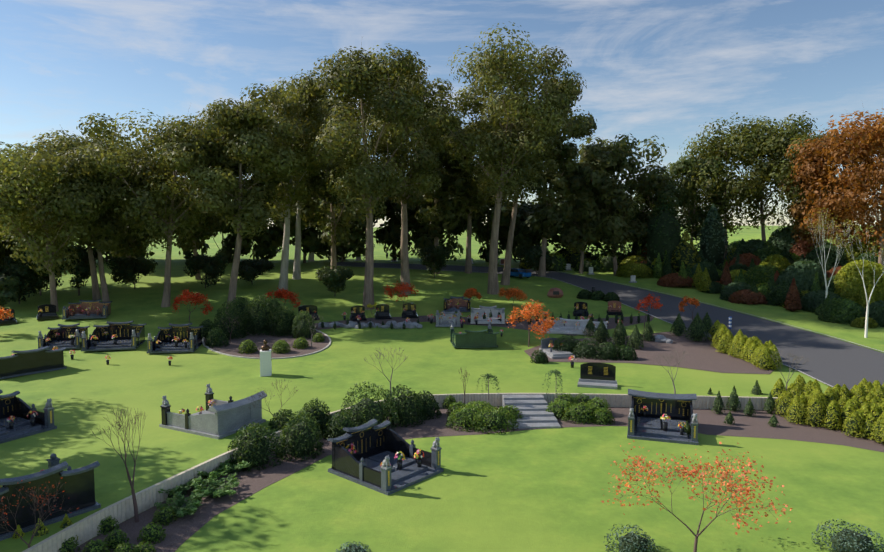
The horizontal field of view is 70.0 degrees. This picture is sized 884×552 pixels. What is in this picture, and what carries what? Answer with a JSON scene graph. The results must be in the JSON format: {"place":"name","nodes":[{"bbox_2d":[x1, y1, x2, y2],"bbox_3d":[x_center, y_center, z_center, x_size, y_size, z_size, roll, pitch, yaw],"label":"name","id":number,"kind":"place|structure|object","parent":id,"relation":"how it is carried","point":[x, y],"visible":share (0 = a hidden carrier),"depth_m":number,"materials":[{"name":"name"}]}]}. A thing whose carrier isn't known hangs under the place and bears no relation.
{"place":"outdoors","nodes":[
{"label":"outdoors","id":0,"kind":"place"},
{"bbox_2d":[0,226,883,551],"bbox_3d":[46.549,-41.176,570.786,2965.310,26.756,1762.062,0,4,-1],"label":"terrain","id":1,"kind":"structure","parent":0,"point":[88,392],"depth_m":57.15,"materials":[{"name":"green plant"}]},
{"bbox_2d":[0,308,16,324],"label":"headstone","id":2,"kind":"object","parent":1,"relation":"on","point":[13,320],"visible":0.52,"depth_m":73.70,"materials":[{"name":"black stone"}]},
{"bbox_2d":[0,267,19,305],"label":"tree","id":3,"kind":"object","parent":1,"relation":"on","point":[8,284],"visible":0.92,"depth_m":78.76,"materials":[{"name":"green plant"}]},
{"bbox_2d":[0,196,46,266],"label":"tree","id":4,"kind":"object","parent":1,"relation":"on","point":[5,250],"visible":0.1,"depth_m":86.28,"materials":[{"name":"green plant"}]},
{"bbox_2d":[0,260,55,303],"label":"tree","id":5,"kind":"object","parent":1,"relation":"on","point":[23,273],"visible":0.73,"depth_m":82.07,"materials":[{"name":"green plant"}]},
{"bbox_2d":[0,389,56,443],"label":"tomb","id":6,"kind":"object","parent":1,"relation":"on","point":[20,418],"visible":1,"depth_m":38.88,"materials":[{"name":"grey stone"}]},
{"bbox_2d":[0,190,64,289],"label":"tree trunk","id":7,"kind":"object","parent":1,"relation":"on","point":[16,254],"depth_m":87.32,"materials":[{"name":"green plant"}]},
{"bbox_2d":[0,346,66,378],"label":"tomb","id":8,"kind":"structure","parent":1,"relation":"on","point":[41,359],"depth_m":53.28,"materials":[{"name":"black stone"}]},
{"bbox_2d":[1,251,70,295],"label":"tree","id":9,"kind":"object","parent":1,"relation":"on","point":[9,260],"visible":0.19,"depth_m":84.84,"materials":[{"name":"green plant"}]},
{"bbox_2d":[36,304,58,319],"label":"headstone","id":10,"kind":"object","parent":1,"relation":"on","point":[46,311],"visible":1,"depth_m":76.17,"materials":[{"name":"black stone"}]},
{"bbox_2d":[0,453,100,540],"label":"tomb","id":11,"kind":"object","parent":1,"relation":"on","point":[78,487],"visible":0.98,"depth_m":26.30,"materials":[{"name":"black stone"}]},
{"bbox_2d":[0,142,116,311],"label":"tree","id":12,"kind":"object","parent":1,"relation":"on","point":[63,183],"visible":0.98,"depth_m":74.81,"materials":[{"name":"green plant"}]},
{"bbox_2d":[37,323,89,349],"bbox_3d":[-38.105,6.047,63.698,3.800,2.090,4.100,-1,4,-16],"label":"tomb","id":13,"kind":"object","parent":1,"relation":"on","point":[66,336],"visible":1,"depth_m":64.08,"materials":[{"name":"black stone"}]},
{"bbox_2d":[2,125,150,299],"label":"tree","id":14,"kind":"object","parent":1,"relation":"on","point":[61,142],"visible":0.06,"depth_m":83.96,"materials":[{"name":"green plant"}]},
{"bbox_2d":[65,244,102,295],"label":"tree","id":15,"kind":"object","parent":1,"relation":"on","point":[82,272],"visible":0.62,"depth_m":86.78,"materials":[{"name":"green plant"}]},
{"bbox_2d":[62,299,111,319],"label":"monument","id":16,"kind":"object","parent":1,"relation":"on","point":[92,309],"depth_m":77.44,"materials":[{"name":"brown stone"}]},
{"bbox_2d":[60,145,140,301],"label":"tree","id":17,"kind":"object","parent":1,"relation":"on","point":[108,233],"visible":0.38,"depth_m":83.13,"materials":[{"name":"green plant"}]},
{"bbox_2d":[92,242,116,263],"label":"tree","id":18,"kind":"object","parent":1,"relation":"on","point":[107,257],"visible":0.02,"depth_m":118.39,"materials":[{"name":"green plant"}]},
{"bbox_2d":[81,320,146,350],"bbox_3d":[-33.098,5.951,63.920,5.000,2.290,4.900,-1,4,-13],"label":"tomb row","id":19,"kind":"object","parent":1,"relation":"on","point":[128,335],"visible":1,"depth_m":64.81,"materials":[{"name":"black stone"}]},
{"bbox_2d":[106,249,157,288],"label":"tree","id":20,"kind":"object","parent":1,"relation":"on","point":[125,270],"visible":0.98,"depth_m":92.17,"materials":[{"name":"green plant"}]},
{"bbox_2d":[108,149,178,258],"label":"tree","id":21,"kind":"object","parent":1,"relation":"on","point":[129,243],"visible":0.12,"depth_m":96.20,"materials":[{"name":"green plant"}]},
{"bbox_2d":[107,181,181,258],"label":"tree trunk","id":22,"kind":"object","parent":1,"relation":"on","point":[143,254],"depth_m":113.24,"materials":[{"name":"green plant"}]},
{"bbox_2d":[76,108,269,306],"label":"tree","id":23,"kind":"object","parent":1,"relation":"on","point":[158,178],"visible":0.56,"depth_m":79.14,"materials":[{"name":"green plant"}]},
{"bbox_2d":[147,323,203,353],"bbox_3d":[-26.575,6.102,63.104,4.400,2.290,4.700,-1,4,-10],"label":"tomb","id":24,"kind":"object","parent":1,"relation":"on","point":[176,338],"visible":1,"depth_m":63.64,"materials":[{"name":"black stone"}]},
{"bbox_2d":[143,159,225,279],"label":"tree","id":25,"kind":"object","parent":1,"relation":"on","point":[209,220],"visible":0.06,"depth_m":100.75,"materials":[{"name":"green plant"}]},
{"bbox_2d":[141,179,231,258],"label":"tree","id":26,"kind":"object","parent":1,"relation":"on","point":[187,254],"visible":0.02,"depth_m":118.36,"materials":[{"name":"green plant"}]},
{"bbox_2d":[183,254,229,287],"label":"tree","id":27,"kind":"object","parent":1,"relation":"on","point":[212,267],"visible":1,"depth_m":93.09,"materials":[{"name":"green plant"}]},
{"bbox_2d":[159,383,266,438],"bbox_3d":[-14.408,8.378,39.769,5.165,1.973,4.100,2,5,28],"label":"grave monument","id":28,"kind":"object","parent":1,"relation":"on","point":[217,419],"visible":1,"depth_m":38.52,"materials":[{"name":"stone"}]},
{"bbox_2d":[152,98,308,313],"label":"tree","id":29,"kind":"object","parent":1,"relation":"on","point":[245,140],"visible":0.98,"depth_m":75.63,"materials":[{"name":"green plant"}]},
{"bbox_2d":[207,215,269,262],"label":"tree","id":30,"kind":"object","parent":1,"relation":"on","point":[228,242],"visible":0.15,"depth_m":118.10,"materials":[{"name":"green plant"}]},
{"bbox_2d":[238,258,275,283],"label":"tree","id":31,"kind":"object","parent":1,"relation":"on","point":[249,269],"visible":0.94,"depth_m":96.13,"materials":[{"name":"green plant"}]},
{"bbox_2d":[231,196,284,261],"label":"tree","id":32,"kind":"object","parent":1,"relation":"on","point":[269,241],"visible":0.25,"depth_m":117.87,"materials":[{"name":"green plant"}]},
{"bbox_2d":[199,294,324,353],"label":"island shrubs","id":33,"kind":"object","parent":1,"relation":"on","point":[258,319],"visible":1,"depth_m":67.90,"materials":[{"name":"green plant"}]},
{"bbox_2d":[260,340,271,376],"bbox_3d":[-14.803,6.830,53.035,0.911,3.024,0.900,-1,4,-13],"label":"bust monument","id":34,"kind":"object","parent":1,"relation":"on","point":[265,362],"visible":1,"depth_m":52.66,"materials":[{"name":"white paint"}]},
{"bbox_2d":[204,325,328,357],"bbox_3d":[-18.599,6.691,66.681,13.956,1.052,15.412,0,4,-1],"label":"mulch bed","id":35,"kind":"object","parent":1,"relation":"on","point":[233,346],"visible":0.35,"depth_m":64.55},
{"bbox_2d":[202,329,330,358],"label":"curb","id":36,"kind":"structure","parent":1,"relation":"on","point":[327,346],"depth_m":61.07,"materials":[{"name":"concrete"}]},
{"bbox_2d":[232,69,359,291],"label":"tree","id":37,"kind":"object","parent":1,"relation":"on","point":[299,103],"visible":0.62,"depth_m":87.28,"materials":[{"name":"green plant"}]},
{"bbox_2d":[266,101,331,279],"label":"tree","id":38,"kind":"object","parent":1,"relation":"on","point":[297,255],"visible":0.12,"depth_m":102.02,"materials":[{"name":"green plant"}]},
{"bbox_2d":[264,177,341,262],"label":"tree","id":39,"kind":"object","parent":1,"relation":"on","point":[310,241],"visible":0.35,"depth_m":115.69,"materials":[{"name":"green plant"}]},
{"bbox_2d":[297,305,319,320],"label":"headstone","id":40,"kind":"object","parent":1,"relation":"on","point":[311,310],"visible":0.79,"depth_m":77.51,"materials":[{"name":"black stone"}]},
{"bbox_2d":[308,194,320,260],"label":"tree","id":41,"kind":"object","parent":1,"relation":"on","point":[311,256],"depth_m":122.07,"materials":[{"name":"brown plant"}]},
{"bbox_2d":[8,309,622,367],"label":"grave flowers","id":42,"kind":"object","parent":1,"relation":"on","point":[358,322],"visible":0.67,"depth_m":73.92,"materials":[{"name":"orange plant"}]},
{"bbox_2d":[315,257,353,295],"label":"shrub","id":43,"kind":"object","parent":1,"relation":"on","point":[334,279],"visible":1,"depth_m":88.74,"materials":[{"name":"green plant"}]},
{"bbox_2d":[292,92,386,268],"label":"tree","id":44,"kind":"object","parent":1,"relation":"on","point":[339,223],"visible":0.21,"depth_m":105.38,"materials":[{"name":"green plant"}]},
{"bbox_2d":[306,198,380,261],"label":"tree","id":45,"kind":"object","parent":1,"relation":"on","point":[359,234],"visible":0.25,"depth_m":116.43,"materials":[{"name":"green plant"}]},
{"bbox_2d":[350,305,366,320],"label":"headstone","id":46,"kind":"object","parent":1,"relation":"on","point":[356,310],"visible":1,"depth_m":77.59,"materials":[{"name":"black stone"}]},
{"bbox_2d":[336,184,400,259],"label":"tree","id":47,"kind":"object","parent":1,"relation":"on","point":[360,251],"visible":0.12,"depth_m":121.53,"materials":[{"name":"green plant"}]},
{"bbox_2d":[309,43,452,309],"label":"tree","id":48,"kind":"object","parent":1,"relation":"on","point":[362,79],"visible":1,"depth_m":77.88,"materials":[{"name":"green plant"}]},
{"bbox_2d":[374,304,391,318],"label":"headstone","id":49,"kind":"object","parent":1,"relation":"on","point":[382,311],"visible":0.98,"depth_m":78.61,"materials":[{"name":"black stone"}]},
{"bbox_2d":[0,367,792,551],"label":"trees","id":50,"kind":"object","parent":1,"relation":"on","point":[634,464],"visible":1,"depth_m":24.61,"materials":[{"name":"orange plant"}]},
{"bbox_2d":[373,186,432,260],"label":"tree","id":51,"kind":"object","parent":1,"relation":"on","point":[389,234],"visible":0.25,"depth_m":121.20,"materials":[{"name":"green plant"}]},
{"bbox_2d":[0,281,808,393],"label":"trees","id":52,"kind":"object","parent":1,"relation":"on","point":[519,294],"visible":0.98,"depth_m":73.94,"materials":[{"name":"red plant"}]},
{"bbox_2d":[356,70,462,294],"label":"tree","id":53,"kind":"object","parent":1,"relation":"on","point":[426,95],"visible":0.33,"depth_m":91.13,"materials":[{"name":"green plant"}]},
{"bbox_2d":[401,303,417,317],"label":"headstone","id":54,"kind":"object","parent":1,"relation":"on","point":[409,310],"visible":1,"depth_m":79.39,"materials":[{"name":"black stone"}]},
{"bbox_2d":[414,238,451,277],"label":"shrub","id":55,"kind":"object","parent":1,"relation":"on","point":[436,257],"visible":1,"depth_m":103.97,"materials":[{"name":"green plant"}]},
{"bbox_2d":[409,195,472,260],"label":"tree","id":56,"kind":"object","parent":1,"relation":"on","point":[422,239],"visible":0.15,"depth_m":122.52,"materials":[{"name":"green plant"}]},
{"bbox_2d":[411,112,476,273],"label":"tree","id":57,"kind":"object","parent":1,"relation":"on","point":[438,219],"visible":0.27,"depth_m":105.32,"materials":[{"name":"green plant"}]},
{"bbox_2d":[435,310,460,326],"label":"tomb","id":58,"kind":"object","parent":1,"relation":"on","point":[445,319],"visible":1,"depth_m":73.92,"materials":[{"name":"grey stone"}]},
{"bbox_2d":[443,296,470,311],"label":"grave monument","id":59,"kind":"object","parent":1,"relation":"on","point":[455,304],"visible":1,"depth_m":83.24,"materials":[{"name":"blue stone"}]},
{"bbox_2d":[438,119,498,273],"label":"tree","id":60,"kind":"object","parent":1,"relation":"on","point":[474,198],"visible":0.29,"depth_m":106.93,"materials":[{"name":"green plant"}]},
{"bbox_2d":[450,322,498,347],"bbox_3d":[3.255,6.082,65.514,4.600,2.068,3.900,0,4,-6],"label":"grave monument","id":61,"kind":"object","parent":1,"relation":"on","point":[478,339],"visible":1,"depth_m":63.80,"materials":[{"name":"stone"}]},
{"bbox_2d":[313,315,653,335],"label":"bed mulch","id":62,"kind":"object","parent":1,"relation":"on","point":[612,324],"visible":0.27,"depth_m":76.29,"materials":[{"name":"brown soil"}]},
{"bbox_2d":[470,305,504,323],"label":"grey tomb","id":63,"kind":"object","parent":1,"relation":"on","point":[479,312],"visible":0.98,"depth_m":77.33,"materials":[{"name":"stone"}]},
{"bbox_2d":[449,176,531,261],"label":"tree","id":64,"kind":"object","parent":1,"relation":"on","point":[481,230],"visible":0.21,"depth_m":121.26,"materials":[{"name":"green plant"}]},
{"bbox_2d":[344,255,636,282],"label":"verge headstones","id":65,"kind":"object","parent":1,"relation":"on","point":[632,277],"visible":0.46,"depth_m":113.96,"materials":[{"name":"grey stone"}]},
{"bbox_2d":[318,321,672,343],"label":"border rock","id":66,"kind":"object","parent":1,"relation":"on","point":[411,325],"visible":0.75,"depth_m":72.86,"materials":[{"name":"grey stone"}]},
{"bbox_2d":[417,21,593,294],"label":"tree","id":67,"kind":"object","parent":1,"relation":"on","point":[505,146],"visible":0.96,"depth_m":88.40,"materials":[{"name":"green plant"}]},
{"bbox_2d":[487,204,541,262],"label":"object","id":68,"kind":"object","parent":1,"relation":"on","point":[526,234],"visible":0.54,"depth_m":117.69,"materials":[{"name":"green plant"}]},
{"bbox_2d":[510,268,530,278],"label":"parked car","id":69,"kind":"object","parent":1,"relation":"on","point":[519,273],"visible":0.73,"depth_m":104.73,"materials":[{"name":"blue paint"}]},
{"bbox_2d":[478,91,572,284],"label":"tree","id":70,"kind":"object","parent":1,"relation":"on","point":[549,161],"visible":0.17,"depth_m":98.62,"materials":[{"name":"green plant"}]},
{"bbox_2d":[513,245,551,273],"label":"shrub","id":71,"kind":"object","parent":1,"relation":"on","point":[531,255],"visible":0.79,"depth_m":108.50,"materials":[{"name":"green plant"}]},
{"bbox_2d":[309,289,782,399],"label":"shrubs","id":72,"kind":"object","parent":1,"relation":"on","point":[755,351],"visible":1,"depth_m":61.75,"materials":[{"name":"green plant"}]},
{"bbox_2d":[526,77,596,275],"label":"tree","id":73,"kind":"object","parent":1,"relation":"on","point":[546,216],"visible":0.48,"depth_m":103.92,"materials":[{"name":"green plant"}]},
{"bbox_2d":[547,287,595,297],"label":"boulder","id":74,"kind":"object","parent":1,"relation":"on","point":[555,292],"visible":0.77,"depth_m":91.03,"materials":[{"name":"red stone"}]},
{"bbox_2d":[541,317,607,334],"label":"stone monument","id":75,"kind":"object","parent":1,"relation":"on","point":[572,326],"visible":0.65,"depth_m":72.37,"materials":[{"name":"stone"}]},
{"bbox_2d":[527,191,627,251],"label":"tree","id":76,"kind":"object","parent":1,"relation":"on","point":[553,239],"visible":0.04,"depth_m":120.10,"materials":[{"name":"green plant"}]},
{"bbox_2d":[573,302,588,315],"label":"headstone","id":77,"kind":"object","parent":1,"relation":"on","point":[579,307],"visible":1,"depth_m":81.27,"materials":[{"name":"black stone"}]},
{"bbox_2d":[337,265,832,386],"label":"kerb","id":78,"kind":"structure","parent":1,"relation":"on","point":[659,318],"depth_m":79.26,"materials":[{"name":"concrete"}]},
{"bbox_2d":[554,157,621,273],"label":"tree","id":79,"kind":"object","parent":1,"relation":"on","point":[574,234],"visible":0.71,"depth_m":108.05,"materials":[{"name":"green plant"}]},
{"bbox_2d":[577,362,616,388],"bbox_3d":[12.217,7.762,49.548,3.000,1.750,1.500,1,4,15],"label":"gravestone","id":80,"kind":"object","parent":1,"relation":"on","point":[597,375],"visible":1,"depth_m":49.78,"materials":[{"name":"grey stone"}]},
{"bbox_2d":[585,213,640,253],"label":"tree","id":81,"kind":"object","parent":1,"relation":"on","point":[597,245],"depth_m":119.17,"materials":[{"name":"green plant"}]},
{"bbox_2d":[345,261,883,351],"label":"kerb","id":82,"kind":"structure","parent":1,"relation":"on","point":[699,301],"depth_m":83.56,"materials":[{"name":"concrete"}]},
{"bbox_2d":[606,301,622,314],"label":"headstone","id":83,"kind":"object","parent":1,"relation":"on","point":[614,307],"visible":0.98,"depth_m":82.08,"materials":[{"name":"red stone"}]},
{"bbox_2d":[576,133,672,275],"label":"tree","id":84,"kind":"object","parent":1,"relation":"on","point":[616,229],"visible":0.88,"depth_m":106.19,"materials":[{"name":"green plant"}]},
{"bbox_2d":[524,330,773,373],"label":"bed mulch","id":85,"kind":"object","parent":1,"relation":"on","point":[703,355],"visible":0.38,"depth_m":60.03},
{"bbox_2d":[539,338,574,358],"bbox_3d":[11.105,6.935,61.247,2.300,1.400,3.600,-1,4,-12],"label":"gravestone","id":86,"kind":"object","parent":85,"relation":"on","point":[547,345],"visible":0.67,"depth_m":60.89,"materials":[{"name":"stone"}]},
{"bbox_2d":[630,174,682,242],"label":"tree","id":87,"kind":"object","parent":1,"relation":"on","point":[649,201],"visible":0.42,"depth_m":111.73,"materials":[{"name":"green plant"}]},
{"bbox_2d":[662,155,729,241],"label":"tree","id":88,"kind":"object","parent":1,"relation":"on","point":[688,197],"visible":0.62,"depth_m":113.47,"materials":[{"name":"green plant"}]},
{"bbox_2d":[519,227,883,327],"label":"embankment shrubs","id":89,"kind":"object","parent":1,"relation":"on","point":[766,272],"visible":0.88,"depth_m":92.39,"materials":[{"name":"green plant"}]},
{"bbox_2d":[626,191,793,272],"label":"conifer trees","id":90,"kind":"object","parent":1,"relation":"on","point":[664,229],"visible":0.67,"depth_m":109.06,"materials":[{"name":"green plant"}]},
{"bbox_2d":[676,130,808,257],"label":"tree","id":91,"kind":"object","parent":1,"relation":"on","point":[701,152],"visible":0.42,"depth_m":112.81,"materials":[{"name":"green plant"}]},
{"bbox_2d":[695,111,817,240],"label":"tree","id":92,"kind":"object","parent":1,"relation":"on","point":[757,127],"visible":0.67,"depth_m":108.82,"materials":[{"name":"green plant"}]},
{"bbox_2d":[755,129,839,242],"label":"tree","id":93,"kind":"object","parent":1,"relation":"on","point":[785,170],"visible":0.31,"depth_m":104.56,"materials":[{"name":"green plant"}]},
{"bbox_2d":[777,172,845,246],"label":"tree","id":94,"kind":"object","parent":1,"relation":"on","point":[797,210],"visible":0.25,"depth_m":104.19,"materials":[{"name":"green plant"}]},
{"bbox_2d":[761,208,883,337],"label":"birch trees","id":95,"kind":"object","parent":1,"relation":"on","point":[867,308],"visible":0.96,"depth_m":77.33,"materials":[{"name":"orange plant"}]},
{"bbox_2d":[785,137,882,247],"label":"tree","id":96,"kind":"object","parent":1,"relation":"on","point":[815,172],"visible":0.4,"depth_m":96.07,"materials":[{"name":"orange plant"}]},
{"bbox_2d":[800,104,883,265],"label":"tree","id":97,"kind":"object","parent":1,"relation":"on","point":[867,133],"visible":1,"depth_m":88.03,"materials":[{"name":"plant"}]},
{"bbox_2d":[0,0,883,227],"label":"sky","id":98,"kind":"structure","parent":0,"point":[666,69],"materials":[{"name":"blue"}]},
{"bbox_2d":[86,426,883,551],"bbox_3d":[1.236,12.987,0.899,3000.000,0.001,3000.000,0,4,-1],"label":"lawn","id":99,"kind":"structure","parent":0,"point":[537,490],"depth_m":30.45,"materials":[{"name":"green plant"}]},
{"bbox_2d":[327,419,443,495],"bbox_3d":[-3.058,9.505,34.273,4.700,2.290,4.300,4,5,41],"label":"tomb","id":100,"kind":"object","parent":99,"relation":"on","point":[382,458],"visible":1,"depth_m":34.22,"materials":[{"name":"black stone"}]},
{"bbox_2d":[22,393,779,551],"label":"retaining wall","id":101,"kind":"structure","parent":99,"relation":"on","point":[86,529],"depth_m":31.64,"materials":[{"name":"concrete"}]},
{"bbox_2d":[73,406,883,551],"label":"mulch bed","id":102,"kind":"object","parent":99,"relation":"on","point":[181,530],"visible":0.27,"depth_m":39.45,"materials":[{"name":"brown soil"}]},
{"bbox_2d":[12,374,883,551],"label":"bed shrubs","id":103,"kind":"object","parent":102,"relation":"on","point":[857,411],"visible":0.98,"depth_m":40.16,"materials":[{"name":"green plant"}]},
{"bbox_2d":[502,394,560,428],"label":"stone steps","id":104,"kind":"structure","parent":102,"relation":"on","point":[533,409],"depth_m":44.35,"materials":[{"name":"grey stone"}]},
{"bbox_2d":[627,389,698,444],"bbox_3d":[14.389,9.064,41.321,4.400,2.188,4.565,1,4,18],"label":"tomb","id":105,"kind":"object","parent":99,"relation":"on","point":[659,417],"visible":0.98,"depth_m":42.27,"materials":[{"name":"black stone"}]},
{"bbox_2d":[328,262,883,389],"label":"road","id":106,"kind":"structure","parent":0,"point":[833,362],"depth_m":71.61,"materials":[{"name":"grey asphalt"}]},
{"bbox_2d":[728,317,731,328],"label":"bollard","id":107,"kind":"object","parent":106,"relation":"on","point":[730,323],"visible":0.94,"depth_m":73.85,"materials":[{"name":"white"}]}
]}

